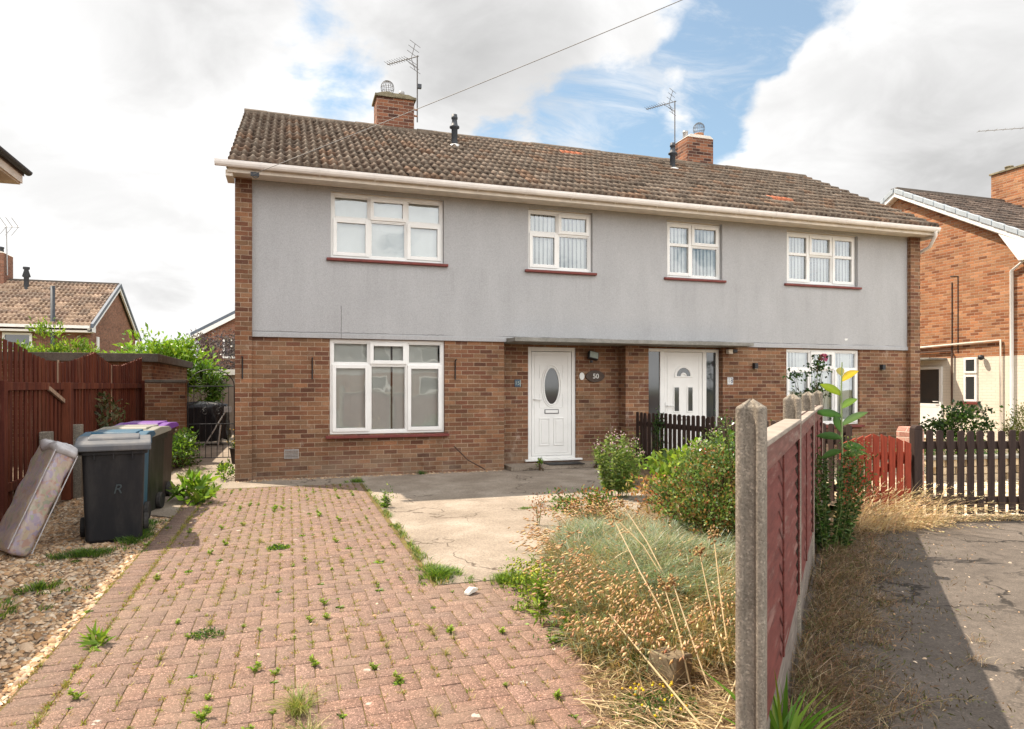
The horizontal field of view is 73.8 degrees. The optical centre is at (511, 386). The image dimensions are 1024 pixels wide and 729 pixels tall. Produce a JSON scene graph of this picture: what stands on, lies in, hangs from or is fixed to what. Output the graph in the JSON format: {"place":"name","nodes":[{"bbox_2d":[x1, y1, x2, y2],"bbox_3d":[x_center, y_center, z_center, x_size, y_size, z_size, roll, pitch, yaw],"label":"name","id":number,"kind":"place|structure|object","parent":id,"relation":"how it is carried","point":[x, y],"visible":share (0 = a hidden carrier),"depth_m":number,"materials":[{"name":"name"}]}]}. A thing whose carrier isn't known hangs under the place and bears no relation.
{"place":"outdoors","nodes":[
{"label":"outdoors","id":0,"kind":"place"},
{"bbox_2d":[0,497,170,708],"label":"gravel","id":1,"kind":"structure","parent":0,"point":[16,565],"depth_m":5.23,"materials":[{"name":"gravel"}]},
{"bbox_2d":[0,592,57,618],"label":"grass patch","id":2,"kind":"object","parent":1,"relation":"on","point":[8,601],"visible":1,"depth_m":4.59,"materials":[{"name":"green plant"}]},
{"bbox_2d":[0,438,77,556],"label":"mattress","id":3,"kind":"object","parent":1,"relation":"on","point":[38,491],"visible":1,"depth_m":6.14,"materials":[{"name":"beige fabric"}]},
{"bbox_2d":[4,578,91,595],"bbox_3d":[-3.488,1.472,5.053,0.728,0.062,0.425,0,0,-18],"label":"grass patch","id":4,"kind":"object","parent":1,"relation":"on","point":[38,586],"visible":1,"depth_m":5.04,"materials":[{"name":"green plant"}]},
{"bbox_2d":[73,424,82,497],"bbox_3d":[-5.937,1.035,9.322,0.120,1.030,0.130,0,0,-18],"label":"concrete post","id":5,"kind":"object","parent":1,"relation":"on","point":[77,472],"visible":0.45,"depth_m":9.27,"materials":[{"name":"concrete"}]},
{"bbox_2d":[31,545,129,565],"bbox_3d":[-3.770,1.465,6.031,0.716,0.076,0.618,0,0,-18],"label":"grass patch","id":6,"kind":"object","parent":1,"relation":"on","point":[80,553],"visible":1,"depth_m":6.03,"materials":[{"name":"green plant"}]},
{"bbox_2d":[74,433,150,543],"bbox_3d":[-3.994,1.003,6.867,0.640,1.035,0.797,0,0,-28],"label":"wheelie bin","id":7,"kind":"object","parent":1,"relation":"on","point":[113,465],"visible":0.98,"depth_m":6.62,"materials":[{"name":"grey plastic"}]},
{"bbox_2d":[76,429,155,517],"bbox_3d":[-4.371,1.003,7.586,0.640,1.035,0.777,0,0,-18],"label":"wheelie bin","id":8,"kind":"object","parent":1,"relation":"on","point":[146,503],"visible":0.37,"depth_m":7.67,"materials":[{"name":"blue plastic"}]},
{"bbox_2d":[112,518,171,552],"bbox_3d":[-3.790,1.465,6.854,0.623,0.076,1.644,0,0,-18],"label":"grass patch","id":9,"kind":"object","parent":1,"relation":"on","point":[129,540],"visible":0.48,"depth_m":6.70,"materials":[{"name":"green plant"}]},
{"bbox_2d":[0,463,176,706],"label":"gravel strip","id":10,"kind":"object","parent":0,"point":[31,626],"depth_m":4.90,"materials":[{"name":"gravel"}]},
{"bbox_2d":[0,338,144,521],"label":"board fence","id":11,"kind":"object","parent":10,"relation":"on","point":[65,395],"visible":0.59,"depth_m":8.60,"materials":[{"name":"brown wood"}]},
{"bbox_2d":[94,391,127,427],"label":"fence plant","id":12,"kind":"object","parent":10,"relation":"on","point":[103,406],"visible":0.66,"depth_m":10.56,"materials":[{"name":"green plant"}]},
{"bbox_2d":[172,426,204,468],"bbox_3d":[-6.174,1.150,12.666,0.961,0.818,2.265,0,0,-18],"label":"weed patch","id":13,"kind":"object","parent":10,"relation":"on","point":[182,443],"visible":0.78,"depth_m":12.53,"materials":[{"name":"green plant"}]},
{"bbox_2d":[151,434,234,517],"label":"side path","id":14,"kind":"structure","parent":0,"point":[169,508],"depth_m":12.33,"materials":[{"name":"concrete"}]},
{"bbox_2d":[95,424,170,510],"bbox_3d":[-4.603,0.998,8.310,0.660,1.045,0.817,0,0,-9],"label":"wheelie bin","id":15,"kind":"object","parent":14,"relation":"on","point":[155,496],"visible":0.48,"depth_m":8.30,"materials":[{"name":"black plastic"}]},
{"bbox_2d":[115,421,178,496],"bbox_3d":[-4.955,0.998,9.257,0.640,1.045,0.797,0,0,-10],"label":"wheelie bin","id":16,"kind":"object","parent":14,"relation":"on","point":[167,467],"visible":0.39,"depth_m":9.28,"materials":[{"name":"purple plastic"}]},
{"bbox_2d":[167,466,221,505],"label":"dock weed","id":17,"kind":"object","parent":14,"relation":"on","point":[204,492],"visible":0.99,"depth_m":8.72,"materials":[{"name":"green plant"}]},
{"bbox_2d":[187,360,231,402],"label":"laurel bush","id":18,"kind":"object","parent":14,"relation":"on","point":[213,394],"visible":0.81,"depth_m":19.77,"materials":[{"name":"green plant"}]},
{"bbox_2d":[189,401,231,444],"bbox_3d":[-8.042,0.940,17.538,1.541,1.120,0.833,0,0,-18],"label":"covered barbecue","id":19,"kind":"object","parent":14,"relation":"on","point":[212,416],"visible":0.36,"depth_m":17.27,"materials":[{"name":"black metal"}]},
{"bbox_2d":[215,458,234,481],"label":"corner weed","id":20,"kind":"object","parent":14,"relation":"on","point":[222,467],"visible":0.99,"depth_m":10.95,"materials":[{"name":"green plant"}]},
{"bbox_2d":[0,483,603,728],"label":"block paving","id":21,"kind":"structure","parent":0,"point":[29,700],"depth_m":3.98,"materials":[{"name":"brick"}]},
{"bbox_2d":[75,621,114,650],"bbox_3d":[-2.404,1.477,3.970,0.236,0.236,0.284,0,0,-18],"label":"plantain","id":22,"kind":"object","parent":21,"relation":"on","point":[90,639],"visible":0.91,"depth_m":3.95,"materials":[{"name":"green plant"}]},
{"bbox_2d":[190,626,223,639],"bbox_3d":[-1.828,1.476,4.094,0.191,0.087,0.158,0,0,-43],"label":"clover patch","id":23,"kind":"object","parent":21,"relation":"on","point":[206,630],"visible":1,"depth_m":4.08,"materials":[{"name":"green plant"}]},
{"bbox_2d":[1,482,581,728],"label":"joint moss","id":24,"kind":"object","parent":21,"relation":"on","point":[47,705],"visible":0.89,"depth_m":4.65,"materials":[{"name":"green plant"}]},
{"bbox_2d":[239,676,345,722],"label":"grass clump","id":25,"kind":"object","parent":21,"relation":"on","point":[296,705],"visible":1,"depth_m":3.14,"materials":[{"name":"green plant"}]},
{"bbox_2d":[414,563,473,586],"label":"grass clump","id":26,"kind":"object","parent":21,"relation":"on","point":[443,571],"visible":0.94,"depth_m":5.37,"materials":[{"name":"green plant"}]},
{"bbox_2d":[463,569,547,588],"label":"grass clump","id":27,"kind":"object","parent":21,"relation":"on","point":[496,577],"visible":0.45,"depth_m":5.21,"materials":[{"name":"green plant"}]},
{"bbox_2d":[506,569,541,617],"bbox_3d":[0.075,1.416,4.539,0.312,0.411,0.316,0,0,-18],"label":"spurge","id":28,"kind":"object","parent":21,"relation":"on","point":[527,606],"visible":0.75,"depth_m":4.55,"materials":[{"name":"green plant"}]},
{"bbox_2d":[523,553,563,625],"bbox_3d":[0.177,1.280,4.307,0.267,0.441,0.227,0,0,39],"label":"willowherb","id":29,"kind":"object","parent":21,"relation":"on","point":[539,596],"visible":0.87,"depth_m":4.29,"materials":[{"name":"green plant"}]},
{"bbox_2d":[526,578,586,647],"bbox_3d":[0.272,1.339,4.009,0.265,0.407,0.300,0,0,-44],"label":"willowherb","id":30,"kind":"object","parent":21,"relation":"on","point":[565,621],"visible":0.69,"depth_m":3.98,"materials":[{"name":"green plant"}]},
{"bbox_2d":[219,465,644,584],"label":"concrete drive","id":31,"kind":"structure","parent":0,"point":[463,519],"depth_m":8.51,"materials":[{"name":"concrete"}]},
{"bbox_2d":[235,470,501,482],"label":"gravel","id":32,"kind":"structure","parent":31,"relation":"on","point":[351,476],"depth_m":11.20,"materials":[{"name":"gravel"}]},
{"bbox_2d":[365,484,449,584],"bbox_3d":[-1.406,1.465,7.823,0.330,0.069,5.752,0,0,-18],"label":"grass strip","id":33,"kind":"object","parent":31,"relation":"on","point":[417,553],"depth_m":6.24,"materials":[{"name":"green plant"}]},
{"bbox_2d":[504,460,614,470],"bbox_3d":[1.021,1.460,12.641,2.350,0.070,0.519,0,0,-18],"label":"door step","id":34,"kind":"object","parent":31,"relation":"on","point":[523,466],"depth_m":12.36,"materials":[{"name":"concrete"}]},
{"bbox_2d":[539,484,629,520],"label":"shrub","id":35,"kind":"object","parent":31,"relation":"on","point":[597,497],"visible":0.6,"depth_m":7.33,"materials":[{"name":"brown plant"}]},
{"bbox_2d":[587,427,645,497],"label":"thistle","id":36,"kind":"object","parent":31,"relation":"on","point":[621,468],"visible":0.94,"depth_m":9.16,"materials":[{"name":"green plant"}]},
{"bbox_2d":[0,0,1023,357],"label":"sky","id":37,"kind":"structure","parent":0,"point":[120,113],"materials":[{"name":"white"}]},
{"bbox_2d":[558,467,829,728],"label":"garden bed","id":38,"kind":"object","parent":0,"point":[651,515],"visible":0.15,"depth_m":3.44,"materials":[{"name":"soil"}]},
{"bbox_2d":[491,547,552,595],"bbox_3d":[0.099,1.387,4.979,0.456,0.355,0.427,0,0,-18],"label":"spurge","id":39,"kind":"object","parent":38,"relation":"on","point":[524,576],"visible":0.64,"depth_m":4.99,"materials":[{"name":"green plant"}]},
{"bbox_2d":[609,681,700,727],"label":"trefoil","id":40,"kind":"object","parent":38,"relation":"on","point":[659,700],"visible":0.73,"depth_m":3.16,"materials":[{"name":"yellow plant"}]},
{"bbox_2d":[609,614,704,728],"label":"dead stem","id":41,"kind":"object","parent":38,"relation":"on","point":[674,693],"visible":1,"depth_m":3.18,"materials":[{"name":"plant"}]},
{"bbox_2d":[650,406,665,465],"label":"climbing weed","id":42,"kind":"object","parent":38,"relation":"on","point":[657,445],"visible":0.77,"depth_m":12.08,"materials":[{"name":"green plant"}]},
{"bbox_2d":[611,472,705,520],"bbox_3d":[1.906,1.234,7.617,1.586,0.555,1.292,0,0,-18],"label":"dry dock","id":43,"kind":"object","parent":38,"relation":"on","point":[635,491],"visible":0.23,"depth_m":7.60,"materials":[{"name":"brown plant"}]},
{"bbox_2d":[516,504,811,694],"bbox_3d":[1.160,1.303,5.417,2.338,0.407,4.692,0,0,10],"label":"dianthus mound","id":44,"kind":"object","parent":38,"relation":"on","point":[673,537],"visible":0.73,"depth_m":4.61,"materials":[{"name":"green plant"}]},
{"bbox_2d":[507,496,734,673],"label":"dry seed heads","id":45,"kind":"object","parent":44,"relation":"on","point":[643,617],"visible":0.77,"depth_m":4.15,"materials":[{"name":"plant"}]},
{"bbox_2d":[606,508,671,628],"bbox_3d":[0.767,1.106,4.260,0.118,0.596,0.709,0,0,-18],"label":"dead stem","id":46,"kind":"object","parent":44,"relation":"on","point":[613,518],"visible":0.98,"depth_m":4.38,"materials":[{"name":"plant"}]},
{"bbox_2d":[708,525,731,668],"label":"dead stem","id":47,"kind":"object","parent":44,"relation":"on","point":[714,534],"visible":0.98,"depth_m":4.00,"materials":[{"name":"plant"}]},
{"bbox_2d":[647,646,691,691],"bbox_3d":[0.801,1.440,3.463,0.160,0.196,0.188,0,0,44],"label":"concrete block","id":48,"kind":"object","parent":38,"relation":"on","point":[675,666],"depth_m":3.40,"materials":[{"name":"concrete"}]},
{"bbox_2d":[657,576,692,694],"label":"dead stem","id":49,"kind":"object","parent":38,"relation":"on","point":[667,588],"visible":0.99,"depth_m":3.57,"materials":[{"name":"plant"}]},
{"bbox_2d":[562,647,789,728],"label":"dry straw","id":50,"kind":"object","parent":38,"relation":"on","point":[698,687],"visible":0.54,"depth_m":3.21,"materials":[{"name":"plant"}]},
{"bbox_2d":[626,430,734,503],"bbox_3d":[2.414,1.019,8.407,1.928,1.003,1.909,0,0,16],"label":"leafy plant","id":51,"kind":"object","parent":38,"relation":"on","point":[665,468],"visible":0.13,"depth_m":8.24,"materials":[{"name":"green plant"}]},
{"bbox_2d":[663,573,713,698],"bbox_3d":[0.909,1.252,3.480,0.088,0.502,0.439,0,0,-18],"label":"dead stem","id":52,"kind":"object","parent":38,"relation":"on","point":[671,580],"visible":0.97,"depth_m":3.53,"materials":[{"name":"plant"}]},
{"bbox_2d":[644,440,734,541],"bbox_3d":[2.009,1.031,6.511,1.471,0.989,1.512,0,0,10],"label":"cotoneaster bush","id":53,"kind":"object","parent":38,"relation":"on","point":[720,521],"visible":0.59,"depth_m":6.35,"materials":[{"name":"green plant"}]},
{"bbox_2d":[672,423,728,514],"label":"bush","id":54,"kind":"object","parent":38,"relation":"on","point":[688,452],"visible":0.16,"depth_m":7.55,"materials":[{"name":"green plant"}]},
{"bbox_2d":[689,542,730,683],"bbox_3d":[1.094,1.196,3.671,0.104,0.615,0.505,0,0,-10],"label":"dead stem","id":55,"kind":"object","parent":38,"relation":"on","point":[700,552],"visible":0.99,"depth_m":3.75,"materials":[{"name":"plant"}]},
{"bbox_2d":[685,409,771,535],"bbox_3d":[2.206,0.868,6.849,1.093,1.286,0.953,0,0,-4],"label":"cotoneaster bush","id":56,"kind":"object","parent":38,"relation":"on","point":[731,445],"visible":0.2,"depth_m":6.87,"materials":[{"name":"green plant"}]},
{"bbox_2d":[735,399,766,728],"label":"concrete post","id":57,"kind":"object","parent":38,"relation":"on","point":[750,564],"visible":1,"depth_m":2.37,"materials":[{"name":"grey concrete"}]},
{"bbox_2d":[767,419,800,728],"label":"lap fence","id":58,"kind":"object","parent":38,"relation":"on","point":[783,438],"visible":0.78,"depth_m":3.08,"materials":[{"name":"brown wood"}]},
{"bbox_2d":[783,394,800,643],"bbox_3d":[1.676,0.921,4.082,0.099,1.757,0.098,0,0,27],"label":"concrete post","id":59,"kind":"object","parent":38,"relation":"on","point":[791,406],"visible":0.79,"depth_m":4.03,"materials":[{"name":"grey concrete"}]},
{"bbox_2d":[801,411,814,621],"bbox_3d":[2.101,0.867,4.937,0.092,1.326,1.839,0,0,26],"label":"lap fence","id":60,"kind":"object","parent":38,"relation":"on","point":[807,469],"visible":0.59,"depth_m":4.91,"materials":[{"name":"brown wood"}]},
{"bbox_2d":[802,391,814,575],"bbox_3d":[2.515,0.921,5.797,0.099,1.757,0.098,0,0,27],"label":"concrete post","id":61,"kind":"object","parent":38,"relation":"on","point":[808,400],"visible":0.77,"depth_m":5.77,"materials":[{"name":"grey concrete"}]},
{"bbox_2d":[815,405,822,549],"bbox_3d":[2.936,0.867,6.630,0.092,1.326,1.797,0,0,26],"label":"lap fence","id":62,"kind":"object","parent":38,"relation":"on","point":[818,428],"visible":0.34,"depth_m":6.68,"materials":[{"name":"brown wood"}]},
{"bbox_2d":[806,505,953,597],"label":"ground","id":63,"kind":"structure","parent":0,"point":[831,513],"depth_m":8.45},
{"bbox_2d":[0,146,32,184],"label":"neighbour house","id":64,"kind":"structure","parent":63,"relation":"on","point":[13,170],"depth_m":10.35,"materials":[{"name":"brick"}]},
{"bbox_2d":[2,339,55,351],"bbox_3d":[-13.254,0.098,18.926,1.284,2.810,1.631,0,0,34],"label":"sapling","id":65,"kind":"object","parent":63,"relation":"on","point":[32,348],"visible":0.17,"depth_m":18.70,"materials":[{"name":"green plant"}]},
{"bbox_2d":[25,316,68,351],"bbox_3d":[-12.900,-0.233,18.944,1.086,3.469,0.770,0,0,-18],"label":"sapling","id":66,"kind":"object","parent":63,"relation":"on","point":[42,329],"visible":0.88,"depth_m":18.88,"materials":[{"name":"green plant"}]},
{"bbox_2d":[0,246,141,352],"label":"house","id":67,"kind":"structure","parent":63,"relation":"on","point":[100,314],"depth_m":35.17,"materials":[{"name":"tile"}]},
{"bbox_2d":[2,332,32,351],"bbox_3d":[-23.554,-1.625,32.504,1.200,1.850,0.100,0,0,-18],"label":"window","id":68,"kind":"structure","parent":67,"relation":"in","point":[12,337],"depth_m":32.49,"materials":[{"name":"white plastic"}]},
{"bbox_2d":[40,335,103,352],"bbox_3d":[-12.402,0.025,19.283,1.728,2.956,1.297,0,0,-18],"label":"sapling","id":69,"kind":"object","parent":63,"relation":"on","point":[85,345],"visible":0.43,"depth_m":19.14,"materials":[{"name":"green plant"}]},
{"bbox_2d":[2,352,192,456],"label":"outbuilding","id":70,"kind":"structure","parent":63,"relation":"on","point":[158,367],"depth_m":14.01,"materials":[{"name":"brick"}]},
{"bbox_2d":[103,322,229,400],"bbox_3d":[-10.150,-0.160,19.715,3.744,3.334,2.205,0,0,-18],"label":"laurel bush","id":71,"kind":"object","parent":63,"relation":"on","point":[175,348],"visible":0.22,"depth_m":19.70,"materials":[{"name":"green plant"}]},
{"bbox_2d":[145,380,188,462],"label":"garden wall","id":72,"kind":"structure","parent":63,"relation":"on","point":[165,400],"depth_m":13.51,"materials":[{"name":"brick"}]},
{"bbox_2d":[184,326,234,368],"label":"purple shrub","id":73,"kind":"object","parent":63,"relation":"on","point":[209,342],"visible":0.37,"depth_m":22.80,"materials":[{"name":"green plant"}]},
{"bbox_2d":[187,369,234,433],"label":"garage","id":74,"kind":"structure","parent":63,"relation":"on","point":[231,393],"depth_m":21.91,"materials":[{"name":"brick"}]},
{"bbox_2d":[190,311,234,368],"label":"house","id":75,"kind":"structure","parent":63,"relation":"on","point":[226,322],"depth_m":29.18,"materials":[{"name":"brick"}]},
{"bbox_2d":[214,80,940,481],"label":"semi detached house","id":76,"kind":"structure","parent":63,"relation":"on","point":[410,298],"depth_m":12.62,"materials":[{"name":"paint"}]},
{"bbox_2d":[326,192,447,266],"bbox_3d":[-2.106,-2.646,11.615,2.038,1.147,0.239,0,0,-18],"label":"window","id":77,"kind":"structure","parent":76,"relation":"in","point":[363,227],"depth_m":11.68,"materials":[{"name":"white plastic"}]},
{"bbox_2d":[326,339,448,438],"bbox_3d":[-2.105,0.041,11.620,2.071,1.649,0.248,0,0,-18],"label":"window","id":78,"kind":"structure","parent":76,"relation":"in","point":[377,386],"depth_m":11.69,"materials":[{"name":"white plastic"}]},
{"bbox_2d":[251,0,681,177],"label":"overhead cable","id":79,"kind":"object","parent":76,"relation":"attached to","point":[256,174],"visible":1,"depth_m":9.04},
{"bbox_2d":[525,347,581,461],"bbox_3d":[0.771,0.331,12.860,1.146,2.129,0.160,0,0,-18],"label":"front door","id":80,"kind":"structure","parent":76,"relation":"in","point":[551,375],"depth_m":12.87,"materials":[{"name":"white plastic"}]},
{"bbox_2d":[525,210,596,275],"bbox_3d":[0.878,-2.639,12.601,1.407,1.152,0.263,0,0,-18],"label":"window","id":81,"kind":"structure","parent":76,"relation":"in","point":[557,217],"depth_m":12.63,"materials":[{"name":"white plastic"}]},
{"bbox_2d":[649,348,718,452],"bbox_3d":[3.381,0.326,13.502,1.661,2.128,0.150,0,0,-18],"label":"front door","id":82,"kind":"structure","parent":76,"relation":"in","point":[685,382],"depth_m":13.52,"materials":[{"name":"white plastic"}]},
{"bbox_2d":[664,222,726,282],"bbox_3d":[3.573,-2.639,13.496,1.390,1.152,0.259,0,0,-18],"label":"window","id":83,"kind":"structure","parent":76,"relation":"in","point":[690,244],"depth_m":13.54,"materials":[{"name":"white plastic"}]},
{"bbox_2d":[784,232,861,289],"bbox_3d":[6.532,-2.646,14.461,1.982,1.137,0.258,0,0,-18],"label":"window","id":84,"kind":"structure","parent":76,"relation":"in","point":[807,253],"depth_m":14.51,"materials":[{"name":"white plastic"}]},
{"bbox_2d":[786,349,864,427],"bbox_3d":[6.572,0.052,14.456,2.044,1.647,0.253,0,0,-18],"label":"window","id":85,"kind":"structure","parent":76,"relation":"in","point":[803,356],"depth_m":14.56,"materials":[{"name":"white plastic"}]},
{"bbox_2d":[636,412,851,512],"bbox_3d":[3.342,1.036,10.699,0.163,1.127,4.814,0,0,-23],"label":"picket fence","id":86,"kind":"object","parent":63,"relation":"on","point":[644,423],"visible":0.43,"depth_m":11.44,"materials":[{"name":"wood"}]},
{"bbox_2d":[896,426,923,490],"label":"brick pier","id":87,"kind":"structure","parent":63,"relation":"on","point":[902,433],"depth_m":9.40,"materials":[{"name":"brick"}]},
{"bbox_2d":[909,425,922,516],"bbox_3d":[4.665,1.026,7.881,0.100,1.149,0.100,0,0,-2],"label":"gate post","id":88,"kind":"object","parent":63,"relation":"on","point":[916,437],"visible":0.77,"depth_m":7.83,"materials":[{"name":"wood"}]},
{"bbox_2d":[838,434,910,511],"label":"picket gate","id":89,"kind":"structure","parent":88,"relation":"attached to","point":[897,460],"depth_m":7.82,"materials":[{"name":"wood"}]},
{"bbox_2d":[880,164,1023,440],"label":"neighbour house","id":90,"kind":"structure","parent":63,"relation":"on","point":[971,283],"depth_m":18.07,"materials":[{"name":"brick"}]},
{"bbox_2d":[920,367,942,438],"bbox_3d":[11.604,0.480,19.032,0.122,2.040,0.800,0,0,-18],"label":"side door","id":91,"kind":"structure","parent":90,"relation":"in","point":[931,378],"depth_m":18.96,"materials":[{"name":"white plastic"}]},
{"bbox_2d":[963,357,977,403],"bbox_3d":[11.981,-0.140,17.883,0.120,1.220,0.520,0,0,-18],"label":"window","id":92,"kind":"structure","parent":90,"relation":"in","point":[969,364],"depth_m":17.89,"materials":[{"name":"white plastic"}]},
{"bbox_2d":[923,430,1023,513],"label":"picket fence","id":93,"kind":"object","parent":63,"relation":"on","point":[980,445],"visible":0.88,"depth_m":7.86,"materials":[{"name":"wood"}]},
{"bbox_2d":[788,517,1023,728],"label":"lane","id":94,"kind":"structure","parent":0,"point":[1006,647],"depth_m":4.32,"materials":[{"name":"asphalt"}]},
{"bbox_2d":[700,668,848,728],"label":"iris clump","id":95,"kind":"object","parent":94,"relation":"on","point":[778,719],"visible":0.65,"depth_m":2.70,"materials":[{"name":"green plant"}]},
{"bbox_2d":[581,516,1022,728],"bbox_3d":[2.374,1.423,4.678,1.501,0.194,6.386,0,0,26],"label":"dry grass","id":96,"kind":"structure","parent":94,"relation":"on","point":[828,679],"depth_m":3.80,"materials":[{"name":"plant"}]},
{"bbox_2d":[817,362,873,545],"bbox_3d":[3.078,0.650,6.332,0.501,1.740,0.338,0,0,26],"label":"wild lettuce","id":97,"kind":"object","parent":94,"relation":"on","point":[839,424],"visible":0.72,"depth_m":6.29,"materials":[{"name":"green plant"}]},
{"bbox_2d":[815,434,884,553],"bbox_3d":[2.911,0.970,6.181,0.811,1.104,0.836,0,0,-18],"label":"mugwort","id":98,"kind":"object","parent":94,"relation":"on","point":[822,532],"visible":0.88,"depth_m":6.15,"materials":[{"name":"green plant"}]},
{"bbox_2d":[829,477,1023,536],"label":"dry grass","id":99,"kind":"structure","parent":94,"relation":"on","point":[867,514],"depth_m":7.22,"materials":[{"name":"plant"}]},
{"bbox_2d":[826,455,1019,516],"bbox_3d":[7.040,1.530,10.688,6.780,0.001,7.630,0,0,-18],"label":"front garden","id":100,"kind":"object","parent":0,"point":[835,465],"depth_m":9.06,"materials":[{"name":"plant"}]},
{"bbox_2d":[782,354,831,408],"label":"rose bush","id":101,"kind":"object","parent":100,"relation":"on","point":[818,365],"visible":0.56,"depth_m":12.50,"materials":[{"name":"green plant"}]},
{"bbox_2d":[827,472,1023,516],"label":"gravel","id":102,"kind":"structure","parent":0,"point":[975,489],"depth_m":9.81,"materials":[{"name":"gravel"}]},
{"bbox_2d":[834,440,1018,515],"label":"gravel yard","id":103,"kind":"structure","parent":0,"point":[1006,451],"depth_m":12.19,"materials":[{"name":"gravel"}]},
{"bbox_2d":[919,399,1003,454],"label":"rose bush","id":104,"kind":"object","parent":103,"relation":"on","point":[955,415],"visible":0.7,"depth_m":13.73,"materials":[{"name":"green plant"}]},
{"bbox_2d":[924,453,1018,481],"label":"stone wall","id":105,"kind":"structure","parent":103,"relation":"on","point":[975,472],"depth_m":10.92,"materials":[{"name":"concrete"}]},
{"bbox_2d":[916,511,1023,521],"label":"dry grass","id":106,"kind":"structure","parent":0,"point":[1015,518],"depth_m":7.69,"materials":[{"name":"plant"}]},
{"bbox_2d":[996,399,1023,453],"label":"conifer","id":107,"kind":"object","parent":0,"point":[1015,422],"visible":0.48,"depth_m":13.34,"materials":[{"name":"green plant"}]},
{"bbox_3d":[-5.574,0.715,13.928,0.090,1.670,0.100,0,0,-18],"label":"gate post","id":108,"kind":"object","parent":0,"visible":0},
{"bbox_2d":[187,369,234,458],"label":"iron gate","id":109,"kind":"structure","parent":108,"relation":"attached to","point":[193,424],"depth_m":13.73,"materials":[{"name":"black metal"}]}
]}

